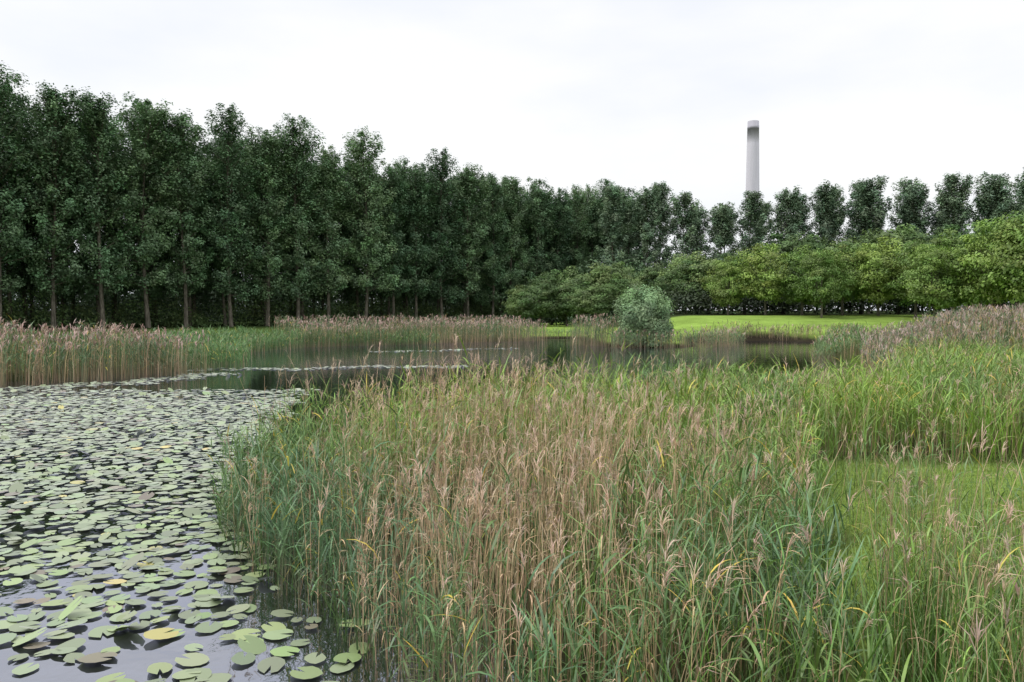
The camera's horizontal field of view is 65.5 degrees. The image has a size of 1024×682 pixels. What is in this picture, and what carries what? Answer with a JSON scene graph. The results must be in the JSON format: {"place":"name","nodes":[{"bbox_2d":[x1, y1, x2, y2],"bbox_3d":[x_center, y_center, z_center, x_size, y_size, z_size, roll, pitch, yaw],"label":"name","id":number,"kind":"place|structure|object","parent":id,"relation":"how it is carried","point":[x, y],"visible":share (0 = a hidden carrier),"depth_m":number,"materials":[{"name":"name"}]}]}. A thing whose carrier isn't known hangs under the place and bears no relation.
{"place":"outdoors","nodes":[
{"label":"outdoors","id":0,"kind":"place"},
{"bbox_2d":[0,338,866,681],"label":"pond water","id":1,"kind":"structure","parent":0,"point":[136,656],"depth_m":12.01,"materials":[{"name":"grey liquid"}]},
{"bbox_2d":[0,347,519,681],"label":"water lily pads","id":2,"kind":"object","parent":1,"relation":"on","point":[252,645],"visible":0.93,"depth_m":10.80,"materials":[{"name":"green plant"}]},
{"bbox_2d":[269,312,547,347],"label":"shore reeds","id":3,"kind":"object","parent":1,"relation":"in","point":[479,332],"visible":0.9,"depth_m":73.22,"materials":[{"name":"green plant"}]},
{"bbox_2d":[0,311,1023,681],"bbox_3d":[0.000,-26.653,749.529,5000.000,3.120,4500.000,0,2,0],"label":"grass ground","id":4,"kind":"structure","parent":0,"point":[692,323],"depth_m":12.29,"materials":[{"name":"green plant"}]},
{"bbox_2d":[0,69,44,326],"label":"poplar tree","id":5,"kind":"object","parent":4,"relation":"on","point":[7,267],"visible":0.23,"depth_m":110.42,"materials":[{"name":"green plant"}]},
{"bbox_2d":[0,60,50,328],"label":"poplar tree","id":6,"kind":"object","parent":4,"relation":"on","point":[8,239],"visible":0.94,"depth_m":103.59,"materials":[{"name":"green plant"}]},
{"bbox_2d":[1,94,58,327],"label":"poplar tree","id":7,"kind":"object","parent":4,"relation":"on","point":[23,290],"visible":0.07,"depth_m":117.25,"materials":[{"name":"green plant"}]},
{"bbox_2d":[16,109,86,327],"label":"poplar tree","id":8,"kind":"object","parent":4,"relation":"on","point":[56,259],"visible":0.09,"depth_m":114.43,"materials":[{"name":"green plant"}]},
{"bbox_2d":[12,82,97,328],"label":"poplar tree","id":9,"kind":"object","parent":4,"relation":"on","point":[52,107],"visible":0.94,"depth_m":107.51,"materials":[{"name":"green plant"}]},
{"bbox_2d":[64,110,128,326],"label":"poplar tree","id":10,"kind":"object","parent":4,"relation":"on","point":[93,296],"visible":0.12,"depth_m":118.27,"materials":[{"name":"green plant"}]},
{"bbox_2d":[0,314,209,387],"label":"shore reeds","id":11,"kind":"object","parent":4,"relation":"on","point":[108,363],"visible":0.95,"depth_m":35.02,"materials":[{"name":"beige plant"}]},
{"bbox_2d":[57,86,152,328],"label":"poplar tree","id":12,"kind":"object","parent":4,"relation":"on","point":[94,115],"visible":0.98,"depth_m":111.34,"materials":[{"name":"green plant"}]},
{"bbox_2d":[104,100,176,312],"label":"poplar tree","id":13,"kind":"object","parent":4,"relation":"on","point":[155,294],"visible":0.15,"depth_m":122.93,"materials":[{"name":"green plant"}]},
{"bbox_2d":[102,91,185,327],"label":"poplar tree","id":14,"kind":"object","parent":4,"relation":"on","point":[145,280],"visible":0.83,"depth_m":116.52,"materials":[{"name":"green plant"}]},
{"bbox_2d":[144,108,217,326],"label":"poplar tree","id":15,"kind":"object","parent":4,"relation":"on","point":[177,131],"visible":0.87,"depth_m":118.82,"materials":[{"name":"green plant"}]},
{"bbox_2d":[155,124,219,326],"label":"poplar tree","id":16,"kind":"object","parent":4,"relation":"on","point":[187,274],"visible":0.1,"depth_m":127.07,"materials":[{"name":"green plant"}]},
{"bbox_2d":[141,324,307,370],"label":"shore reeds","id":17,"kind":"object","parent":4,"relation":"on","point":[220,344],"visible":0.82,"depth_m":46.01,"materials":[{"name":"green plant"}]},
{"bbox_2d":[195,128,253,325],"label":"poplar tree","id":18,"kind":"object","parent":4,"relation":"on","point":[234,277],"visible":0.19,"depth_m":130.82,"materials":[{"name":"green plant"}]},
{"bbox_2d":[189,102,262,326],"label":"poplar tree","id":19,"kind":"object","parent":4,"relation":"on","point":[234,222],"visible":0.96,"depth_m":123.67,"materials":[{"name":"green plant"}]},
{"bbox_2d":[2,261,502,322],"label":"distant trees","id":20,"kind":"object","parent":4,"relation":"on","point":[183,306],"visible":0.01,"depth_m":179.18,"materials":[{"name":"green plant"}]},
{"bbox_2d":[239,141,288,324],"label":"poplar tree","id":21,"kind":"object","parent":4,"relation":"on","point":[260,273],"visible":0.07,"depth_m":136.50,"materials":[{"name":"green plant"}]},
{"bbox_2d":[232,125,299,325],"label":"poplar tree","id":22,"kind":"object","parent":4,"relation":"on","point":[267,151],"visible":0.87,"depth_m":129.61,"materials":[{"name":"green plant"}]},
{"bbox_2d":[2,265,559,328],"bbox_3d":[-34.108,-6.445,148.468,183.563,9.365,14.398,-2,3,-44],"label":"undergrowth","id":23,"kind":"object","parent":4,"relation":"on","point":[199,320],"visible":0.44,"depth_m":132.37,"materials":[{"name":"green plant"}]},
{"bbox_2d":[259,113,333,324],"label":"poplar tree","id":24,"kind":"object","parent":4,"relation":"on","point":[304,265],"visible":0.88,"depth_m":132.65,"materials":[{"name":"green plant"}]},
{"bbox_2d":[272,144,334,323],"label":"poplar tree","id":25,"kind":"object","parent":4,"relation":"on","point":[311,159],"visible":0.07,"depth_m":140.05,"materials":[{"name":"green plant"}]},
{"bbox_2d":[296,144,359,324],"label":"poplar tree","id":26,"kind":"object","parent":4,"relation":"on","point":[330,208],"visible":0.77,"depth_m":137.45,"materials":[{"name":"green plant"}]},
{"bbox_2d":[308,149,358,318],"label":"poplar tree","id":27,"kind":"object","parent":4,"relation":"on","point":[341,233],"visible":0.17,"depth_m":143.69,"materials":[{"name":"green plant"}]},
{"bbox_2d":[335,152,381,323],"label":"poplar tree","id":28,"kind":"object","parent":4,"relation":"on","point":[357,295],"visible":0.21,"depth_m":150.22,"materials":[{"name":"green plant"}]},
{"bbox_2d":[334,126,401,324],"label":"poplar tree","id":29,"kind":"object","parent":4,"relation":"on","point":[366,248],"visible":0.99,"depth_m":140.74,"materials":[{"name":"green plant"}]},
{"bbox_2d":[367,162,420,323],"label":"poplar tree","id":30,"kind":"object","parent":4,"relation":"on","point":[396,209],"visible":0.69,"depth_m":146.49,"materials":[{"name":"green plant"}]},
{"bbox_2d":[383,155,425,322],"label":"poplar tree","id":31,"kind":"object","parent":4,"relation":"on","point":[403,167],"visible":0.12,"depth_m":158.66,"materials":[{"name":"green plant"}]},
{"bbox_2d":[394,164,443,322],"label":"poplar tree","id":32,"kind":"object","parent":4,"relation":"on","point":[415,211],"visible":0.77,"depth_m":150.68,"materials":[{"name":"green plant"}]},
{"bbox_2d":[417,171,459,320],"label":"poplar tree","id":33,"kind":"object","parent":4,"relation":"on","point":[444,288],"visible":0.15,"depth_m":162.05,"materials":[{"name":"green plant"}]},
{"bbox_2d":[412,147,466,318],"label":"poplar tree","id":34,"kind":"object","parent":4,"relation":"on","point":[444,237],"visible":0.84,"depth_m":155.09,"materials":[{"name":"green plant"}]},
{"bbox_2d":[443,171,492,320],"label":"poplar tree","id":35,"kind":"object","parent":4,"relation":"on","point":[460,275],"visible":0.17,"depth_m":166.49,"materials":[{"name":"green plant"}]},
{"bbox_2d":[447,162,499,322],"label":"poplar tree","id":36,"kind":"object","parent":4,"relation":"on","point":[467,182],"visible":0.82,"depth_m":159.44,"materials":[{"name":"green plant"}]},
{"bbox_2d":[472,172,514,322],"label":"poplar tree","id":37,"kind":"object","parent":4,"relation":"on","point":[493,273],"visible":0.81,"depth_m":163.93,"materials":[{"name":"green plant"}]},
{"bbox_2d":[491,175,534,322],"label":"poplar tree","id":38,"kind":"object","parent":4,"relation":"on","point":[512,208],"visible":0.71,"depth_m":168.65,"materials":[{"name":"green plant"}]},
{"bbox_2d":[502,284,539,324],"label":"hawthorn tree","id":39,"kind":"object","parent":4,"relation":"on","point":[511,305],"visible":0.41,"depth_m":134.72,"materials":[{"name":"green plant"}]},
{"bbox_2d":[514,279,560,325],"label":"hawthorn tree","id":40,"kind":"object","parent":4,"relation":"on","point":[531,307],"visible":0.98,"depth_m":126.42,"materials":[{"name":"green plant"}]},
{"bbox_2d":[515,178,562,321],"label":"poplar tree","id":41,"kind":"object","parent":4,"relation":"on","point":[540,203],"visible":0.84,"depth_m":171.94,"materials":[{"name":"green plant"}]},
{"bbox_2d":[518,269,566,324],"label":"hawthorn tree","id":42,"kind":"object","parent":4,"relation":"on","point":[547,276],"visible":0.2,"depth_m":140.21,"materials":[{"name":"green plant"}]},
{"bbox_2d":[534,184,576,317],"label":"poplar tree","id":43,"kind":"object","parent":4,"relation":"on","point":[564,216],"visible":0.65,"depth_m":175.86,"materials":[{"name":"green plant"}]},
{"bbox_2d":[495,279,620,324],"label":"undergrowth","id":44,"kind":"object","parent":4,"relation":"on","point":[552,319],"visible":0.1,"depth_m":140.34,"materials":[{"name":"green plant"}]},
{"bbox_2d":[545,280,587,325],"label":"hawthorn tree","id":45,"kind":"object","parent":4,"relation":"on","point":[565,311],"visible":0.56,"depth_m":127.37,"materials":[{"name":"green plant"}]},
{"bbox_2d":[559,184,596,284],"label":"poplar tree","id":46,"kind":"object","parent":4,"relation":"on","point":[577,257],"visible":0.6,"depth_m":180.81,"materials":[{"name":"green plant"}]},
{"bbox_2d":[556,266,600,322],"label":"hawthorn tree","id":47,"kind":"object","parent":4,"relation":"on","point":[573,275],"visible":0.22,"depth_m":138.69,"materials":[{"name":"green plant"}]},
{"bbox_2d":[187,328,974,681],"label":"reed bed","id":48,"kind":"object","parent":4,"relation":"on","point":[441,424],"visible":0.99,"depth_m":7.88,"materials":[{"name":"green plant"}]},
{"bbox_2d":[573,192,608,274],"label":"poplar tree","id":49,"kind":"object","parent":4,"relation":"on","point":[592,242],"visible":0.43,"depth_m":185.62,"materials":[{"name":"green plant"}]},
{"bbox_2d":[567,281,616,325],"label":"hawthorn tree","id":50,"kind":"object","parent":4,"relation":"on","point":[585,306],"visible":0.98,"depth_m":120.04,"materials":[{"name":"green plant"}]},
{"bbox_2d":[567,313,621,346],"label":"shore reeds","id":51,"kind":"object","parent":4,"relation":"on","point":[596,326],"visible":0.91,"depth_m":67.68,"materials":[{"name":"green plant"}]},
{"bbox_2d":[593,183,634,282],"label":"poplar tree","id":52,"kind":"object","parent":4,"relation":"on","point":[615,204],"visible":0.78,"depth_m":170.55,"materials":[{"name":"green plant"}]},
{"bbox_2d":[591,278,636,319],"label":"hawthorn tree","id":53,"kind":"object","parent":4,"relation":"on","point":[615,286],"visible":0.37,"depth_m":122.39,"materials":[{"name":"green plant"}]},
{"bbox_2d":[585,261,643,315],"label":"hawthorn tree","id":54,"kind":"object","parent":4,"relation":"on","point":[602,275],"visible":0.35,"depth_m":137.28,"materials":[{"name":"green plant"}]},
{"bbox_2d":[608,196,644,278],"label":"poplar tree","id":55,"kind":"object","parent":4,"relation":"on","point":[627,218],"visible":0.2,"depth_m":180.24,"materials":[{"name":"green plant"}]},
{"bbox_2d":[613,281,675,347],"bbox_3d":[10.931,-2.121,65.976,5.170,5.632,5.240,1,2,20],"label":"willow bush","id":56,"kind":"object","parent":4,"relation":"on","point":[648,311],"visible":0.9,"depth_m":64.56,"materials":[{"name":"green plant"}]},
{"bbox_2d":[625,183,670,281],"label":"poplar tree","id":57,"kind":"object","parent":4,"relation":"on","point":[646,200],"visible":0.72,"depth_m":168.82,"materials":[{"name":"green plant"}]},
{"bbox_2d":[634,262,668,295],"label":"hawthorn tree","id":58,"kind":"object","parent":4,"relation":"on","point":[652,274],"visible":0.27,"depth_m":135.80,"materials":[{"name":"green plant"}]},
{"bbox_2d":[639,181,678,267],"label":"poplar tree","id":59,"kind":"object","parent":4,"relation":"on","point":[666,216],"visible":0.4,"depth_m":177.59,"materials":[{"name":"green plant"}]},
{"bbox_2d":[647,266,692,313],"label":"hawthorn tree","id":60,"kind":"object","parent":4,"relation":"on","point":[670,277],"visible":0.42,"depth_m":119.96,"materials":[{"name":"green plant"}]},
{"bbox_2d":[609,326,746,347],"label":"shore reeds","id":61,"kind":"object","parent":4,"relation":"on","point":[732,336],"visible":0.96,"depth_m":64.68,"materials":[{"name":"green plant"}]},
{"bbox_2d":[662,190,706,266],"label":"poplar tree","id":62,"kind":"object","parent":4,"relation":"on","point":[686,218],"visible":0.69,"depth_m":167.22,"materials":[{"name":"green plant"}]},
{"bbox_2d":[665,260,716,313],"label":"hawthorn tree","id":63,"kind":"object","parent":4,"relation":"on","point":[689,286],"visible":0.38,"depth_m":117.67,"materials":[{"name":"green plant"}]},
{"bbox_2d":[677,203,711,312],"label":"poplar tree","id":64,"kind":"object","parent":4,"relation":"on","point":[700,229],"visible":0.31,"depth_m":175.68,"materials":[{"name":"green plant"}]},
{"bbox_2d":[674,250,728,313],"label":"maple tree","id":65,"kind":"object","parent":4,"relation":"on","point":[705,263],"visible":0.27,"depth_m":117.69,"materials":[{"name":"green plant"}]},
{"bbox_2d":[702,204,739,311],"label":"poplar tree","id":66,"kind":"object","parent":4,"relation":"on","point":[719,218],"visible":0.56,"depth_m":165.46,"materials":[{"name":"green plant"}]},
{"bbox_2d":[698,256,749,314],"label":"maple tree","id":67,"kind":"object","parent":4,"relation":"on","point":[728,295],"visible":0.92,"depth_m":106.72,"materials":[{"name":"green plant"}]},
{"bbox_2d":[725,190,769,312],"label":"poplar tree","id":68,"kind":"object","parent":4,"relation":"on","point":[752,213],"visible":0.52,"depth_m":163.74,"materials":[{"name":"green plant"}]},
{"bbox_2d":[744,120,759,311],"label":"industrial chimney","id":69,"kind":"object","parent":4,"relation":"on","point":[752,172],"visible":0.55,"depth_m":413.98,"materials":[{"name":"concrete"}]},
{"bbox_2d":[493,377,1023,681],"bbox_3d":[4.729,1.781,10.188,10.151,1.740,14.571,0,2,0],"label":"reed bed","id":70,"kind":"object","parent":4,"relation":"on","point":[930,668],"visible":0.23,"depth_m":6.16,"materials":[{"name":"green plant"}]},
{"bbox_2d":[733,242,797,314],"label":"maple tree","id":71,"kind":"object","parent":4,"relation":"on","point":[765,291],"visible":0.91,"depth_m":104.50,"materials":[{"name":"green plant"}]},
{"bbox_2d":[701,319,839,340],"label":"shore reeds","id":72,"kind":"object","parent":4,"relation":"on","point":[750,330],"visible":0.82,"depth_m":79.66,"materials":[{"name":"green plant"}]},
{"bbox_2d":[539,332,1023,463],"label":"reed bed","id":73,"kind":"object","parent":4,"relation":"on","point":[951,382],"visible":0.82,"depth_m":16.44,"materials":[{"name":"green plant"}]},
{"bbox_2d":[743,231,824,313],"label":"maple tree","id":74,"kind":"object","parent":4,"relation":"on","point":[787,244],"visible":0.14,"depth_m":114.21,"materials":[{"name":"green plant"}]},
{"bbox_2d":[762,185,810,258],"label":"poplar tree","id":75,"kind":"object","parent":4,"relation":"on","point":[784,207],"visible":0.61,"depth_m":161.16,"materials":[{"name":"green plant"}]},
{"bbox_2d":[559,240,1023,321],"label":"undergrowth","id":76,"kind":"object","parent":4,"relation":"on","point":[641,265],"visible":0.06,"depth_m":143.57,"materials":[{"name":"green plant"}]},
{"bbox_2d":[768,243,827,314],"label":"maple tree","id":77,"kind":"object","parent":4,"relation":"on","point":[794,259],"visible":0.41,"depth_m":103.01,"materials":[{"name":"green plant"}]},
{"bbox_2d":[790,248,855,317],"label":"maple tree","id":78,"kind":"object","parent":4,"relation":"on","point":[823,293],"visible":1,"depth_m":96.16,"materials":[{"name":"green plant"}]},
{"bbox_2d":[801,179,850,303],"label":"poplar tree","id":79,"kind":"object","parent":4,"relation":"on","point":[825,196],"visible":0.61,"depth_m":159.08,"materials":[{"name":"green plant"}]},
{"bbox_2d":[809,320,868,363],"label":"shore reeds","id":80,"kind":"object","parent":4,"relation":"on","point":[838,340],"visible":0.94,"depth_m":47.23,"materials":[{"name":"green plant"}]},
{"bbox_2d":[661,284,1023,314],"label":"undergrowth","id":81,"kind":"object","parent":4,"relation":"on","point":[751,302],"visible":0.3,"depth_m":113.37,"materials":[{"name":"green plant"}]},
{"bbox_2d":[814,244,879,314],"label":"maple tree","id":82,"kind":"object","parent":4,"relation":"on","point":[850,268],"visible":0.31,"depth_m":101.22,"materials":[{"name":"green plant"}]},
{"bbox_2d":[825,228,901,313],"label":"maple tree","id":83,"kind":"object","parent":4,"relation":"on","point":[867,239],"visible":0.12,"depth_m":115.32,"materials":[{"name":"green plant"}]},
{"bbox_2d":[843,175,895,312],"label":"poplar tree","id":84,"kind":"object","parent":4,"relation":"on","point":[871,204],"visible":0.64,"depth_m":156.71,"materials":[{"name":"green plant"}]},
{"bbox_2d":[844,235,908,315],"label":"maple tree","id":85,"kind":"object","parent":4,"relation":"on","point":[869,255],"visible":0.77,"depth_m":99.18,"materials":[{"name":"green plant"}]},
{"bbox_2d":[850,223,943,313],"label":"maple tree","id":86,"kind":"object","parent":4,"relation":"on","point":[894,234],"visible":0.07,"depth_m":111.85,"materials":[{"name":"green plant"}]},
{"bbox_2d":[870,238,942,316],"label":"maple tree","id":87,"kind":"object","parent":4,"relation":"on","point":[900,293],"visible":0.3,"depth_m":96.24,"materials":[{"name":"green plant"}]},
{"bbox_2d":[886,176,930,312],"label":"poplar tree","id":88,"kind":"object","parent":4,"relation":"on","point":[906,184],"visible":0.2,"depth_m":164.70,"materials":[{"name":"green plant"}]},
{"bbox_2d":[805,448,1023,659],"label":"lawn grass","id":89,"kind":"structure","parent":4,"relation":"on","point":[957,487],"depth_m":11.81,"materials":[{"name":"green plant"}]},
{"bbox_2d":[891,184,940,312],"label":"poplar tree","id":90,"kind":"object","parent":4,"relation":"on","point":[910,212],"visible":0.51,"depth_m":154.74,"materials":[{"name":"green plant"}]},
{"bbox_2d":[895,224,967,313],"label":"maple tree","id":91,"kind":"object","parent":4,"relation":"on","point":[930,237],"visible":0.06,"depth_m":108.73,"materials":[{"name":"green plant"}]},
{"bbox_2d":[896,244,979,316],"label":"maple tree","id":92,"kind":"object","parent":4,"relation":"on","point":[936,297],"visible":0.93,"depth_m":87.40,"materials":[{"name":"green plant"}]},
{"bbox_2d":[855,299,1023,377],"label":"reed bed","id":93,"kind":"object","parent":4,"relation":"on","point":[978,325],"visible":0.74,"depth_m":35.45,"materials":[{"name":"brown plant"}]},
{"bbox_2d":[927,171,973,310],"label":"poplar tree","id":94,"kind":"object","parent":4,"relation":"on","point":[953,205],"visible":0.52,"depth_m":152.48,"materials":[{"name":"green plant"}]},
{"bbox_2d":[908,228,993,317],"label":"maple tree","id":95,"kind":"object","parent":4,"relation":"on","point":[940,240],"visible":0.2,"depth_m":90.59,"materials":[{"name":"green plant"}]},
{"bbox_2d":[948,215,1023,309],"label":"maple tree","id":96,"kind":"object","parent":4,"relation":"on","point":[968,260],"visible":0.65,"depth_m":85.12,"materials":[{"name":"green plant"}]},
{"bbox_2d":[966,171,1016,232],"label":"poplar tree","id":97,"kind":"object","parent":4,"relation":"on","point":[1000,197],"visible":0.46,"depth_m":150.94,"materials":[{"name":"green plant"}]},
{"bbox_2d":[975,210,1023,306],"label":"maple tree","id":98,"kind":"object","parent":4,"relation":"on","point":[1017,289],"visible":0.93,"depth_m":81.43,"materials":[{"name":"green plant"}]},
{"bbox_2d":[0,0,1023,310],"label":"sky","id":99,"kind":"structure","parent":0,"point":[561,93],"materials":[{"name":"white"}]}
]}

